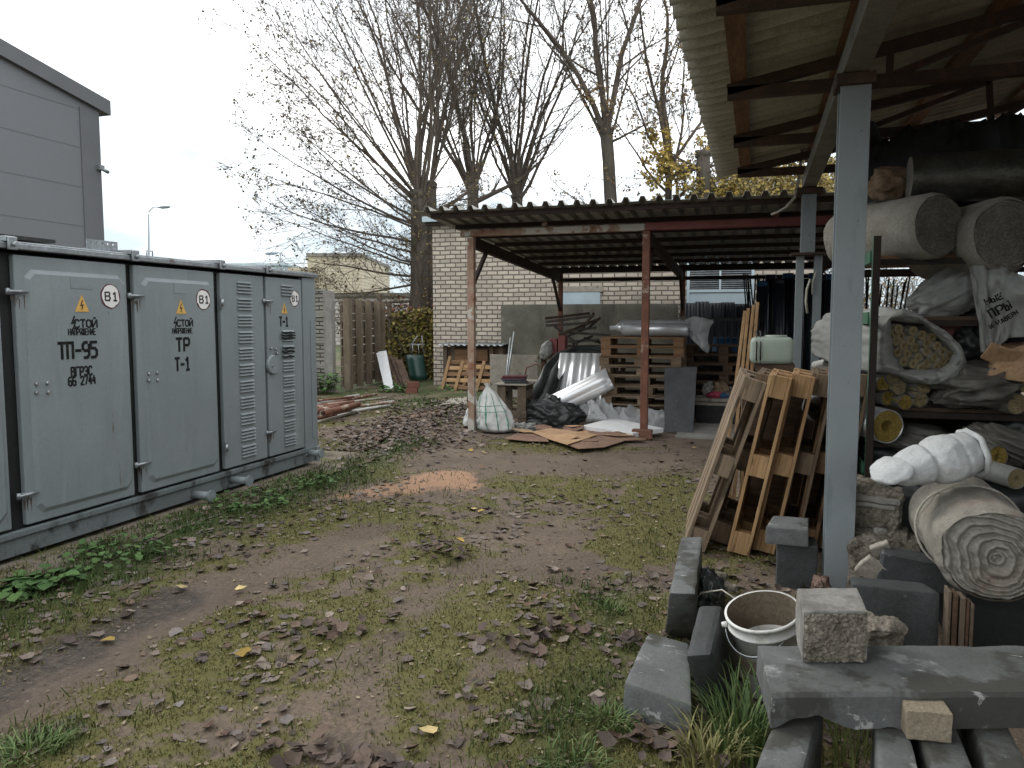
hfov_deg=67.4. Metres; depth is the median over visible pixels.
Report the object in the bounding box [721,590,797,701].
plastic bucket
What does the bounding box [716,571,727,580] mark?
stone
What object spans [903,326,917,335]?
insulation tube
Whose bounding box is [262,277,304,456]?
door
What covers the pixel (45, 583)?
weed plant
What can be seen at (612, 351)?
pallet
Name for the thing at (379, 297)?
timber post
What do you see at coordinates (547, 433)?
cardboard
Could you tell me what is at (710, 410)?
black crate
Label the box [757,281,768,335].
membrane roll
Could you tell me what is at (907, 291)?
steel rod
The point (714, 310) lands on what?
dark sheet
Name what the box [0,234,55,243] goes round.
roof board
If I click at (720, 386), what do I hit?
brown cloth
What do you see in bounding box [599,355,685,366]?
pallet
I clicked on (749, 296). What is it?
steel rod
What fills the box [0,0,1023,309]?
sky
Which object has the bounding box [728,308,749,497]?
timber plank
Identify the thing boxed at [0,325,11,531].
door
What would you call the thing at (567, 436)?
cardboard
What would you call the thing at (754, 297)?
steel rod
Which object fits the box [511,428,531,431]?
cardboard
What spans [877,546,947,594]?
dark kerb
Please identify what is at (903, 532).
rubble stone
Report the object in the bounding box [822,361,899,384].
pipe sleeve
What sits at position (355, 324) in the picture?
wooden fence
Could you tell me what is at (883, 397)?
pipe sleeve
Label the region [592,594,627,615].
grass tuft
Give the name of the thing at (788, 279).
membrane roll
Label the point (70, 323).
door
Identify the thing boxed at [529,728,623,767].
grass tuft
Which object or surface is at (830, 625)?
concrete cube
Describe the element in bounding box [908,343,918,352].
insulation tube
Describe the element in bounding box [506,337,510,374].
metal rod
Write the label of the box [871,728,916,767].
kerb stone
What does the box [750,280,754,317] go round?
steel rod
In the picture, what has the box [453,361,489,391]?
slatted pallet
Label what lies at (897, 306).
bare shrub
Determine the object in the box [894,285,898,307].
steel rod
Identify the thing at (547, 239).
steel canopy
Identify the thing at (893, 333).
insulation tube
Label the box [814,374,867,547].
pallet
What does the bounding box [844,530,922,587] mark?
rubble stone
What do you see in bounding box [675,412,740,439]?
canopy floor
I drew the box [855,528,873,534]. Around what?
rubble stone
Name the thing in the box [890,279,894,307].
steel rod
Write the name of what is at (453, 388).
weed plant
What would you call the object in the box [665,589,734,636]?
wire loop
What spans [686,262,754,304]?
louvre window
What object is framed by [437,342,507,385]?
timber crate
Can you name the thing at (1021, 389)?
pipe sleeve
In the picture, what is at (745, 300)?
steel rod
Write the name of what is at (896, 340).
insulation tube
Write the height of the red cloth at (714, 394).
0.104 m
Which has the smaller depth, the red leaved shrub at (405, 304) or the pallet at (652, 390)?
the pallet at (652, 390)
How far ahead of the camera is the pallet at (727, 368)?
12.01 m
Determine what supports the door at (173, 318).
in the transformer kiosk
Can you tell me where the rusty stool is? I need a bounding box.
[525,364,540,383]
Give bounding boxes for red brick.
[405,388,417,392]
[407,382,418,387]
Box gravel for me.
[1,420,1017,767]
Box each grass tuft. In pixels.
[0,718,88,767]
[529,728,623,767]
[573,694,645,734]
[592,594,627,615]
[653,651,831,767]
[655,698,768,767]
[825,718,872,767]
[853,728,871,764]
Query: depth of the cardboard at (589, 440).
9.61 m
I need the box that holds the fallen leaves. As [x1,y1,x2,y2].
[0,389,869,767]
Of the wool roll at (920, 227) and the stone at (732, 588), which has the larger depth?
the wool roll at (920, 227)
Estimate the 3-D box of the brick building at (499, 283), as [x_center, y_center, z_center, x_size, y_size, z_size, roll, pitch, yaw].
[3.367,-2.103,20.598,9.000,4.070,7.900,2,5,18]
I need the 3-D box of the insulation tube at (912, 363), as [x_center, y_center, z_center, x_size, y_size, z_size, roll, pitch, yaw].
[2.550,-0.183,5.431,0.064,0.092,0.902,-1,5,-7]
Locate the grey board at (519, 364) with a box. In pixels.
[490,354,537,396]
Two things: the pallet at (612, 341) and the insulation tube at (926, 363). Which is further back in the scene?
the pallet at (612, 341)
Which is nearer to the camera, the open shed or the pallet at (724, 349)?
the open shed
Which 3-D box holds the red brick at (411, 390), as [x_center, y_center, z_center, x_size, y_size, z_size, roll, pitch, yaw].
[-2.129,0.141,16.317,0.250,0.118,0.120,0,5,6]
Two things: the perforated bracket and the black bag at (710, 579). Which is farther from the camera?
the perforated bracket
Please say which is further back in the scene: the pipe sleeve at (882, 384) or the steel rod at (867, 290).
the steel rod at (867, 290)
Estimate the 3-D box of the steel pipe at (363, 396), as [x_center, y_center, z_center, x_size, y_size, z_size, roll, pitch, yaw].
[-3.052,0.299,14.234,0.059,0.059,2.366,1,5,17]
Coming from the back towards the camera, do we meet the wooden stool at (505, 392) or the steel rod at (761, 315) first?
the steel rod at (761, 315)
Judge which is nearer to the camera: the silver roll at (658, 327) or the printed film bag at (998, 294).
the printed film bag at (998, 294)
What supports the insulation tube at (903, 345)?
on the insulation tube at (907, 353)
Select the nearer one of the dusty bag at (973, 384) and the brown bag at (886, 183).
the dusty bag at (973, 384)
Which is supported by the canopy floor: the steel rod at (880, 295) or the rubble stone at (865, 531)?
the steel rod at (880, 295)
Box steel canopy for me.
[418,187,1017,430]
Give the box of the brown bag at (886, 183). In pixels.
[867,166,905,200]
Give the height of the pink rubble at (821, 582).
0.222 m
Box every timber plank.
[727,311,746,437]
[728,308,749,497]
[732,305,754,498]
[739,302,758,497]
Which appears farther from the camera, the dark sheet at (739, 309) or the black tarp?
the dark sheet at (739, 309)
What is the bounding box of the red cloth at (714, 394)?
[705,391,720,397]
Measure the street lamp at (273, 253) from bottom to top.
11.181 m
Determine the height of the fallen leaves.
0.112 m
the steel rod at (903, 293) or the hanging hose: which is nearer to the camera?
the hanging hose
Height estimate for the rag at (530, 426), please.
0.145 m
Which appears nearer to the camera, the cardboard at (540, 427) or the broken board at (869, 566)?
the broken board at (869, 566)
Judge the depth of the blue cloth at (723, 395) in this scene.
11.55 m
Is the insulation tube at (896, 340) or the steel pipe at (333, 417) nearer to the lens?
the insulation tube at (896, 340)
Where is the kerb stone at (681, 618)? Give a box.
[665,537,702,638]
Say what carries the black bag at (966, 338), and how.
on the dusty bag at (973, 384)
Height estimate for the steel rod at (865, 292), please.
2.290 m
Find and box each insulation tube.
[891,324,902,333]
[891,328,898,336]
[892,336,900,345]
[893,341,908,350]
[894,347,901,356]
[896,356,907,366]
[898,331,905,340]
[901,349,911,358]
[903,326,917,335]
[903,335,914,344]
[903,363,925,369]
[905,358,917,368]
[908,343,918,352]
[910,352,922,361]
[914,330,926,339]
[915,339,931,348]
[918,348,931,356]
[918,358,931,368]
[923,352,938,361]
[926,332,936,341]
[929,362,941,368]
[930,341,941,350]
[932,347,947,356]
[937,357,947,366]
[942,350,952,359]
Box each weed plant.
[0,563,87,590]
[0,579,48,601]
[62,532,171,570]
[151,512,205,529]
[199,486,290,510]
[274,471,340,489]
[317,372,343,394]
[377,382,406,391]
[438,383,484,391]
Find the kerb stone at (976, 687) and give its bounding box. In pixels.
[757,646,1023,729]
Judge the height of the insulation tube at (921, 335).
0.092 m
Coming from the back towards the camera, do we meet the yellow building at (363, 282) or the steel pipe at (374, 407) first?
the yellow building at (363, 282)
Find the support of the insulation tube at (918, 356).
on the insulation tube at (918, 366)
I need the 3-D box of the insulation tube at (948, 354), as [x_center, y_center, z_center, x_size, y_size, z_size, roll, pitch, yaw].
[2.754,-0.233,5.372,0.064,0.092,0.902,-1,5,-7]
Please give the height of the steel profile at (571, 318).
0.149 m
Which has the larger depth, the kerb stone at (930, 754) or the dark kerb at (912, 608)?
the dark kerb at (912, 608)
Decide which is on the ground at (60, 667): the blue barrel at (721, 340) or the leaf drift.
the leaf drift
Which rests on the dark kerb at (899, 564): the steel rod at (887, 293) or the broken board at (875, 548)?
the broken board at (875, 548)
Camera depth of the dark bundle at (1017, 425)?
4.99 m
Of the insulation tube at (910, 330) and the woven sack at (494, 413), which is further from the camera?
the woven sack at (494, 413)
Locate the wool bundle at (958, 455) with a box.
[869,428,991,485]
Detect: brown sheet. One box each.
[387,355,401,385]
[391,357,403,386]
[395,360,409,385]
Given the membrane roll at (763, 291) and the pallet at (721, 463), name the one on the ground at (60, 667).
the pallet at (721, 463)
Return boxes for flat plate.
[441,397,466,404]
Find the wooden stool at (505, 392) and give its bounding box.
[494,382,533,422]
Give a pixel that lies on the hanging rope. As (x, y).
(806, 294)
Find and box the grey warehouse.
[0,38,110,247]
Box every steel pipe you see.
[317,393,377,405]
[317,394,359,403]
[317,396,353,401]
[317,400,354,407]
[317,404,339,414]
[318,400,393,415]
[318,410,351,419]
[318,411,353,422]
[320,402,360,416]
[327,397,386,403]
[337,409,362,414]
[352,404,389,410]
[358,401,394,407]
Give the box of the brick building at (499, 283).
[422,216,813,384]
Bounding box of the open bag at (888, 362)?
[811,306,966,384]
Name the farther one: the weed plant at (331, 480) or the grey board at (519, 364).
the grey board at (519, 364)
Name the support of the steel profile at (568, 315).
on the steel profile at (571, 318)
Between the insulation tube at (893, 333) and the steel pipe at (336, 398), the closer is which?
the insulation tube at (893, 333)
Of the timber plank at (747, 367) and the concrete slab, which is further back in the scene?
the concrete slab
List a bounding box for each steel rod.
[743,274,748,338]
[745,273,748,307]
[747,274,753,331]
[749,279,755,368]
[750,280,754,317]
[757,278,763,332]
[758,279,762,331]
[760,276,767,330]
[762,303,765,335]
[865,276,866,308]
[867,277,868,308]
[879,285,881,305]
[886,279,889,306]
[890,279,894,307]
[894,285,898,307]
[899,278,907,308]
[904,275,910,308]
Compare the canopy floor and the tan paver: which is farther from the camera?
the canopy floor
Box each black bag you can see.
[697,566,725,613]
[952,326,982,361]
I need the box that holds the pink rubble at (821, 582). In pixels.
[811,575,830,588]
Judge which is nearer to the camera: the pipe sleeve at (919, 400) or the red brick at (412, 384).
the pipe sleeve at (919, 400)
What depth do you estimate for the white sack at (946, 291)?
5.11 m
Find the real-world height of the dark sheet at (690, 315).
1.920 m
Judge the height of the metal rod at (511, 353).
1.111 m
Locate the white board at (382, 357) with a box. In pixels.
[376,351,392,388]
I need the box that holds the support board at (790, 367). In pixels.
[755,362,794,372]
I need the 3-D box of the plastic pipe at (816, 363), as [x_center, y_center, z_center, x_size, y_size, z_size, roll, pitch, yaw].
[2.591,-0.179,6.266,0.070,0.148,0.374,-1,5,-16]
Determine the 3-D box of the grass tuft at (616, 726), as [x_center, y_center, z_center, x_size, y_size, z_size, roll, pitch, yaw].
[0.373,1.296,2.973,0.305,0.064,0.316,2,5,18]
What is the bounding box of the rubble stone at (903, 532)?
[884,526,908,536]
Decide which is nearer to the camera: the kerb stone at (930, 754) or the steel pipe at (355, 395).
the kerb stone at (930, 754)
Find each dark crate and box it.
[740,396,807,515]
[792,398,864,504]
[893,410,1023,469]
[938,583,1023,646]
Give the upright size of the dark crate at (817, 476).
1.040 m
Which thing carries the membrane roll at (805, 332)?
on the canopy floor
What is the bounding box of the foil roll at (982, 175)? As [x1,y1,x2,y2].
[905,148,1023,201]
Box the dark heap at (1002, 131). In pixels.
[867,112,1023,206]
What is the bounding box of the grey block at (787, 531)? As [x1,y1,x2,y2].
[766,516,808,546]
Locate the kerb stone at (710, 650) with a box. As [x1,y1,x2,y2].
[687,606,740,709]
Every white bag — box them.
[539,340,552,359]
[702,381,713,396]
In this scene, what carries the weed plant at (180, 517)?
on the ground at (60, 667)
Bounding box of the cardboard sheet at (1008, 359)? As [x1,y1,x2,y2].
[979,342,1023,380]
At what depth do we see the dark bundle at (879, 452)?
5.24 m
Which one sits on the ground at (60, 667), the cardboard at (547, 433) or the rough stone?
the rough stone
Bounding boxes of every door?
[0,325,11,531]
[5,254,134,524]
[127,265,218,492]
[216,273,267,468]
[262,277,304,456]
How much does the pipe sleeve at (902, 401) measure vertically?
0.126 m
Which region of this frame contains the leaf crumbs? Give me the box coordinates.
[0,422,1023,767]
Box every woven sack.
[463,397,477,426]
[476,383,514,432]
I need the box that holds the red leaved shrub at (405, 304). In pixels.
[374,293,432,314]
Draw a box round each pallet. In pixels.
[440,356,467,388]
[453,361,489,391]
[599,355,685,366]
[599,400,663,415]
[601,336,685,346]
[601,346,685,356]
[601,364,686,376]
[602,393,663,406]
[607,385,663,396]
[607,409,663,425]
[609,376,664,386]
[685,367,766,552]
[686,344,747,354]
[686,354,750,364]
[688,364,754,373]
[696,373,734,382]
[696,382,733,390]
[710,367,773,544]
[727,368,792,556]
[752,368,815,554]
[783,367,827,517]
[796,367,828,540]
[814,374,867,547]
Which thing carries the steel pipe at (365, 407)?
on the steel pipe at (320, 417)
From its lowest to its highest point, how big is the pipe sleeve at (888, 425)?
0.247 m
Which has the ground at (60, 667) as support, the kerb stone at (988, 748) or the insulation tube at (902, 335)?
the kerb stone at (988, 748)
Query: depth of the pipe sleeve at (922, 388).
5.04 m
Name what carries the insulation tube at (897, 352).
on the insulation tube at (902, 361)
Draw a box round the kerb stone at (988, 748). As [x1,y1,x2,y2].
[956,728,1023,767]
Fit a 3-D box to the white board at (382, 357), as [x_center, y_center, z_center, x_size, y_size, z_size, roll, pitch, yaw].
[-2.949,-0.348,17.897,0.223,0.815,1.335,-2,5,-18]
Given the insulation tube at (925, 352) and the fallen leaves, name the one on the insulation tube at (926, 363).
the insulation tube at (925, 352)
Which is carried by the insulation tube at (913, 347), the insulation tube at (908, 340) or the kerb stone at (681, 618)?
the insulation tube at (908, 340)
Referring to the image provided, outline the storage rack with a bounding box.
[857,236,1023,477]
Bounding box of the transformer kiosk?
[0,235,324,560]
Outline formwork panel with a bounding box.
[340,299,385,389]
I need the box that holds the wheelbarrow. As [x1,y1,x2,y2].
[406,336,426,379]
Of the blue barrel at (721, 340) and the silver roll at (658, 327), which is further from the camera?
the blue barrel at (721, 340)
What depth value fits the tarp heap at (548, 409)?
11.26 m
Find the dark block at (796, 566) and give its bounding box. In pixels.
[775,537,817,588]
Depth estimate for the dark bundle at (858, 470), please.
5.32 m
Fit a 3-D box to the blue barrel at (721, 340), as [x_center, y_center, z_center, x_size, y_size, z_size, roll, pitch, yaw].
[3.815,-0.227,13.926,0.468,1.240,0.468,2,5,18]
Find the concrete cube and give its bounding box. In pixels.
[795,588,867,662]
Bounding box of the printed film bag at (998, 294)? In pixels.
[969,265,1023,352]
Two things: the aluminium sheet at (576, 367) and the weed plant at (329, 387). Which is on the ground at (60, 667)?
the weed plant at (329, 387)
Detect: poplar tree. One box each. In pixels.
[186,0,533,333]
[335,0,562,208]
[381,0,552,309]
[382,0,637,207]
[455,0,689,203]
[553,0,715,199]
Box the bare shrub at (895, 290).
[825,268,923,310]
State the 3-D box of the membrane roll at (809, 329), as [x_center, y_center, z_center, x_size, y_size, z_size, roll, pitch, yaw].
[5.146,-0.716,13.146,0.212,2.345,0.205,2,5,18]
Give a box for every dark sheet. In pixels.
[685,303,694,365]
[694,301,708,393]
[707,303,720,350]
[720,302,734,336]
[733,304,746,336]
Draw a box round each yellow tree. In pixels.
[640,125,787,199]
[684,163,769,198]
[718,156,835,195]
[763,153,835,271]
[824,160,892,308]
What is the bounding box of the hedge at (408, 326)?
[385,306,433,379]
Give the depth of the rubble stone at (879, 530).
4.29 m
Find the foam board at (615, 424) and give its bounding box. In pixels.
[583,418,662,436]
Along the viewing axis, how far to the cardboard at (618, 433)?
10.03 m
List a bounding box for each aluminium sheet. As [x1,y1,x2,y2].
[552,368,614,404]
[557,353,601,419]
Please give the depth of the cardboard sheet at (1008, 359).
4.76 m
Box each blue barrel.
[712,337,730,350]
[732,337,747,351]
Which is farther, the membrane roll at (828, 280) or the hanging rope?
the membrane roll at (828, 280)
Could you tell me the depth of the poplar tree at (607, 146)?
26.18 m
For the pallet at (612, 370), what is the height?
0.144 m
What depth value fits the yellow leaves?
3.57 m
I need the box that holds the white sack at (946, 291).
[906,266,974,315]
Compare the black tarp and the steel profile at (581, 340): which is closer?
the black tarp
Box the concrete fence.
[315,289,335,391]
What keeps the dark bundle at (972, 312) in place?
on the storage rack
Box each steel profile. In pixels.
[545,312,589,319]
[545,315,593,322]
[545,322,588,326]
[554,326,577,344]
[559,317,600,335]
[565,326,596,330]
[567,331,610,335]
[568,339,598,342]
[572,335,592,344]
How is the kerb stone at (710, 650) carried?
on the ground at (60, 667)
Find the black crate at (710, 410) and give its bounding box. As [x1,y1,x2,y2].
[695,395,741,423]
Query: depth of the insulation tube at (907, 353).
5.02 m
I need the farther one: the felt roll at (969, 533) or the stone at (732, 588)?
the stone at (732, 588)
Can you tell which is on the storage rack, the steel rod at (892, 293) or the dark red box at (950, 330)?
the dark red box at (950, 330)
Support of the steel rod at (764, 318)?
on the canopy floor
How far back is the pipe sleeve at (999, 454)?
4.59 m
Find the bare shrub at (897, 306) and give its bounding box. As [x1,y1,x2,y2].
[870,268,1021,309]
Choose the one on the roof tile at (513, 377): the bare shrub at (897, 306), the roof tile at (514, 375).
the roof tile at (514, 375)
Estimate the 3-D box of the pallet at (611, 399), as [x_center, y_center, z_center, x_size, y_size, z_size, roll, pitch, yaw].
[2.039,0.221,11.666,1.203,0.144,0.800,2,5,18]
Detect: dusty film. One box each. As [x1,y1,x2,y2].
[862,423,951,451]
[961,421,1023,466]
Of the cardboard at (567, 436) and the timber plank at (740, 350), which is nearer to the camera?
the timber plank at (740, 350)
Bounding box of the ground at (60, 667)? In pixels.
[0,345,1023,767]
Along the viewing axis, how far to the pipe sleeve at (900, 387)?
5.07 m
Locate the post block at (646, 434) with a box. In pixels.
[632,428,652,439]
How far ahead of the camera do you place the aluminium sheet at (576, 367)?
12.19 m
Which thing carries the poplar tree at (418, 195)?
on the ground at (60, 667)
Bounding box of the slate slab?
[664,366,696,432]
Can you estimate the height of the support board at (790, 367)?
0.100 m
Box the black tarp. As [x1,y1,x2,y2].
[516,345,600,419]
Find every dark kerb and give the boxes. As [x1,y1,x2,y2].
[850,577,938,645]
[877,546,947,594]
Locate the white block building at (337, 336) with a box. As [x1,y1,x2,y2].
[334,293,409,344]
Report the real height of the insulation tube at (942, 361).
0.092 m
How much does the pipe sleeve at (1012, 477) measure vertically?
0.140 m
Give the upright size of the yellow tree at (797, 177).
7.588 m
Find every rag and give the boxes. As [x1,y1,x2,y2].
[511,422,536,431]
[725,386,732,397]
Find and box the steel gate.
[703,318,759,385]
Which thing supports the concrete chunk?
on the rubble stone at (858, 551)
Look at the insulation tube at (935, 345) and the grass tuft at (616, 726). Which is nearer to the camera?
the grass tuft at (616, 726)
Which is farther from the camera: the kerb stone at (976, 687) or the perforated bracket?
the perforated bracket
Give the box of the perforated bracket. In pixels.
[81,238,117,251]
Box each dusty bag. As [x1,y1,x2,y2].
[867,199,893,204]
[928,359,1023,408]
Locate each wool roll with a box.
[823,192,961,266]
[907,197,1023,278]
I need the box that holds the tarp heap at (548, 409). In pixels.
[526,393,586,426]
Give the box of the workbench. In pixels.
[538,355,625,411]
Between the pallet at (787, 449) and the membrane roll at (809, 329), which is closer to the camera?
the pallet at (787, 449)
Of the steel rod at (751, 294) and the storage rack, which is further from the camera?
the steel rod at (751, 294)
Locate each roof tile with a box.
[501,377,526,378]
[502,375,527,376]
[503,379,526,381]
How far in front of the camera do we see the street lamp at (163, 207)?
59.15 m
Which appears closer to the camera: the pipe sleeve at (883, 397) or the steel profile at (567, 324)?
the pipe sleeve at (883, 397)
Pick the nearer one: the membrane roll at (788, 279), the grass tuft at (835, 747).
the grass tuft at (835, 747)
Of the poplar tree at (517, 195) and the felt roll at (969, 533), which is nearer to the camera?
the felt roll at (969, 533)
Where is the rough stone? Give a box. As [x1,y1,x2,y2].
[867,609,907,645]
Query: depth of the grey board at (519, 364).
15.45 m
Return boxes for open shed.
[669,0,1023,588]
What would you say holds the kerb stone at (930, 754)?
on the ground at (60, 667)
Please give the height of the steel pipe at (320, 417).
0.069 m
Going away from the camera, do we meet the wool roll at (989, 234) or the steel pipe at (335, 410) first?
the wool roll at (989, 234)
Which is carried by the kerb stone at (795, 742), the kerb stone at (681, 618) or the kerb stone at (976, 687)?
the kerb stone at (976, 687)
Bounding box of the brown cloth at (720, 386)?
[713,381,728,392]
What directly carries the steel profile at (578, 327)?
on the steel profile at (588, 333)
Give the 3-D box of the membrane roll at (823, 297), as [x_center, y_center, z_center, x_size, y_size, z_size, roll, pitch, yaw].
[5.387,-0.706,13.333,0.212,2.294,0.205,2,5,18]
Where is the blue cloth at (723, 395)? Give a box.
[719,392,728,397]
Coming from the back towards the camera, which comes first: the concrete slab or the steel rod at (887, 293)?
the concrete slab
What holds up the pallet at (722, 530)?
on the ground at (60, 667)
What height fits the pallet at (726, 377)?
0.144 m
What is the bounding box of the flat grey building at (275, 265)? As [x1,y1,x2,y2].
[225,263,296,269]
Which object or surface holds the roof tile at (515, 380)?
on the roof tile
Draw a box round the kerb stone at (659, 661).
[624,634,692,736]
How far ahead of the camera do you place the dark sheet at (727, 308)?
15.27 m
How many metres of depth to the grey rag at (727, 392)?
11.65 m
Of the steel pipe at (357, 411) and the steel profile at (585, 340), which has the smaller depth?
the steel pipe at (357, 411)
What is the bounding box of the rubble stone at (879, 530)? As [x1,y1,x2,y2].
[873,525,884,535]
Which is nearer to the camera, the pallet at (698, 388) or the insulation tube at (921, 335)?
the insulation tube at (921, 335)
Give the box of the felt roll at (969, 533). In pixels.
[909,476,1023,601]
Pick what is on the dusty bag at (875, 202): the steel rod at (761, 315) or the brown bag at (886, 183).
the brown bag at (886, 183)
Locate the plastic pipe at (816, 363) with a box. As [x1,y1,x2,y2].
[811,359,823,366]
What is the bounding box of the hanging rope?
[805,271,816,312]
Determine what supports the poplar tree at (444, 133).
on the ground at (60, 667)
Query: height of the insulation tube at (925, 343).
0.092 m
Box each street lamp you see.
[148,206,170,255]
[265,252,280,262]
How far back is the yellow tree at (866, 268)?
27.44 m
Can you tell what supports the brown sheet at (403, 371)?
on the ground at (60, 667)
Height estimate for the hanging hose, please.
0.663 m
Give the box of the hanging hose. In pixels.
[771,149,803,215]
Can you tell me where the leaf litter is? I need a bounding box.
[261,540,731,767]
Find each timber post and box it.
[377,294,381,301]
[387,303,392,376]
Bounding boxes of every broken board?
[855,555,887,578]
[869,539,891,559]
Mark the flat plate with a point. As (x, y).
(455, 400)
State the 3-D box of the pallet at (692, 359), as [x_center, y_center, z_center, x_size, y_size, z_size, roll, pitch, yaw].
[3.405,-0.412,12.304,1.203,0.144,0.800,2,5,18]
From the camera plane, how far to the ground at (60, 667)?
4.20 m
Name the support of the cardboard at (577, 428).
on the cardboard
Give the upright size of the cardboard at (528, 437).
0.029 m
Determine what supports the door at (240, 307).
in the transformer kiosk
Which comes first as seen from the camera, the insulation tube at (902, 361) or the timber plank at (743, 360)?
the insulation tube at (902, 361)
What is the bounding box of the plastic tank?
[750,331,793,367]
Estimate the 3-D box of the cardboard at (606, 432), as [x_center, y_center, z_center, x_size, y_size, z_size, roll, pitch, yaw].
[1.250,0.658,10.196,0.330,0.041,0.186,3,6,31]
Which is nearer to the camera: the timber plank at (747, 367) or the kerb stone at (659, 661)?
the kerb stone at (659, 661)
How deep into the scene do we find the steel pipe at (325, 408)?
12.23 m
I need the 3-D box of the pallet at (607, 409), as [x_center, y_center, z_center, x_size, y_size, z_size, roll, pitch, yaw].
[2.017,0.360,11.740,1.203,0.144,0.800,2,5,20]
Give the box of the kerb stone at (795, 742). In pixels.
[756,714,822,767]
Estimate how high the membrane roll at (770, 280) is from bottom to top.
2.342 m
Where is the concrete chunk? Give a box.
[855,475,905,530]
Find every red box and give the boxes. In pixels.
[550,338,557,354]
[558,336,567,351]
[939,326,962,334]
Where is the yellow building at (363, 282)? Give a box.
[288,253,389,340]
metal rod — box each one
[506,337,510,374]
[507,331,514,374]
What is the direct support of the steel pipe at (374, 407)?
on the ground at (60, 667)
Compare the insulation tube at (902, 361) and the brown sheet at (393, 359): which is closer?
the insulation tube at (902, 361)
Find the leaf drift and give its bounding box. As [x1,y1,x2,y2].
[318,397,516,467]
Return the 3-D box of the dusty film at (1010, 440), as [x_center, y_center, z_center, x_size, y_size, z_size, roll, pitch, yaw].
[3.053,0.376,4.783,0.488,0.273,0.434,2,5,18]
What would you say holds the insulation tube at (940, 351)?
on the insulation tube at (948, 354)
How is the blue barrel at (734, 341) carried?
on the canopy floor
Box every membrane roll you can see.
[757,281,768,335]
[765,275,775,334]
[772,279,784,334]
[783,273,793,337]
[791,277,803,368]
[802,279,807,369]
[805,273,812,370]
[819,276,825,359]
[824,274,831,314]
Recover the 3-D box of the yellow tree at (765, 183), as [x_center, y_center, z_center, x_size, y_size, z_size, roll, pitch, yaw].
[8.414,-4.038,23.726,4.032,7.430,4.171,-4,7,-43]
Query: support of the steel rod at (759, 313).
on the canopy floor
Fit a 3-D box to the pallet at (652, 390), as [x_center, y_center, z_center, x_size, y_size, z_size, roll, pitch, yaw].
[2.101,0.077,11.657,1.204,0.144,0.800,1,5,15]
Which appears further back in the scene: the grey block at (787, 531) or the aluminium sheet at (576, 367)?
the aluminium sheet at (576, 367)
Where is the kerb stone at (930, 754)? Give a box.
[911,728,970,767]
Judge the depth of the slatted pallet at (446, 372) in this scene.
17.34 m
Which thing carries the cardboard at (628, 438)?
on the ground at (60, 667)
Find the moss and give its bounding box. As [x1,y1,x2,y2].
[0,411,871,767]
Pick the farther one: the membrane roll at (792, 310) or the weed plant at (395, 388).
the weed plant at (395, 388)
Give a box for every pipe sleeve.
[802,395,902,442]
[815,365,890,390]
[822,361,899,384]
[862,390,894,405]
[888,379,906,394]
[890,394,911,409]
[903,390,927,407]
[905,382,930,393]
[926,389,1023,414]
[930,429,1007,463]
[975,461,1023,488]
[1017,381,1023,391]
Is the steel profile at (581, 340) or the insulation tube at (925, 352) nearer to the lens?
the insulation tube at (925, 352)
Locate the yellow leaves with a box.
[100,447,695,733]
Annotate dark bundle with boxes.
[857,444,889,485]
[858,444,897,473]
[890,477,1023,534]
[951,307,1023,343]
[963,413,1023,467]
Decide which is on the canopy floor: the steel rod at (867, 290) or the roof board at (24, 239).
the steel rod at (867, 290)
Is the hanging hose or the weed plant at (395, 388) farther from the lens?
the weed plant at (395, 388)
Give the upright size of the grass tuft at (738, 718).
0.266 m
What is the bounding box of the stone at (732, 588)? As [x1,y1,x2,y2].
[725,583,738,592]
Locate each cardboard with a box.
[504,433,548,441]
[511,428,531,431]
[532,428,595,444]
[534,424,551,429]
[549,433,578,439]
[562,426,582,430]
[565,435,625,448]
[575,438,598,441]
[578,429,645,440]
[596,431,612,434]
[609,431,633,435]
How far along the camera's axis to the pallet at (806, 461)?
5.07 m
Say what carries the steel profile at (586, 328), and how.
on the steel profile
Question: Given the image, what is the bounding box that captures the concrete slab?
[501,304,678,389]
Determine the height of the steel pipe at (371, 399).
0.049 m
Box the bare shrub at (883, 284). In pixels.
[823,268,920,303]
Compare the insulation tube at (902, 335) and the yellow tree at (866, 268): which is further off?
the yellow tree at (866, 268)
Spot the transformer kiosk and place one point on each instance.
(134, 384)
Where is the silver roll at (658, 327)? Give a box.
[610,319,688,335]
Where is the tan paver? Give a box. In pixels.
[901,700,952,742]
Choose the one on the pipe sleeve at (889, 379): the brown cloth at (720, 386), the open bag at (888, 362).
the open bag at (888, 362)
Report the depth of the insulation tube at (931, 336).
4.97 m

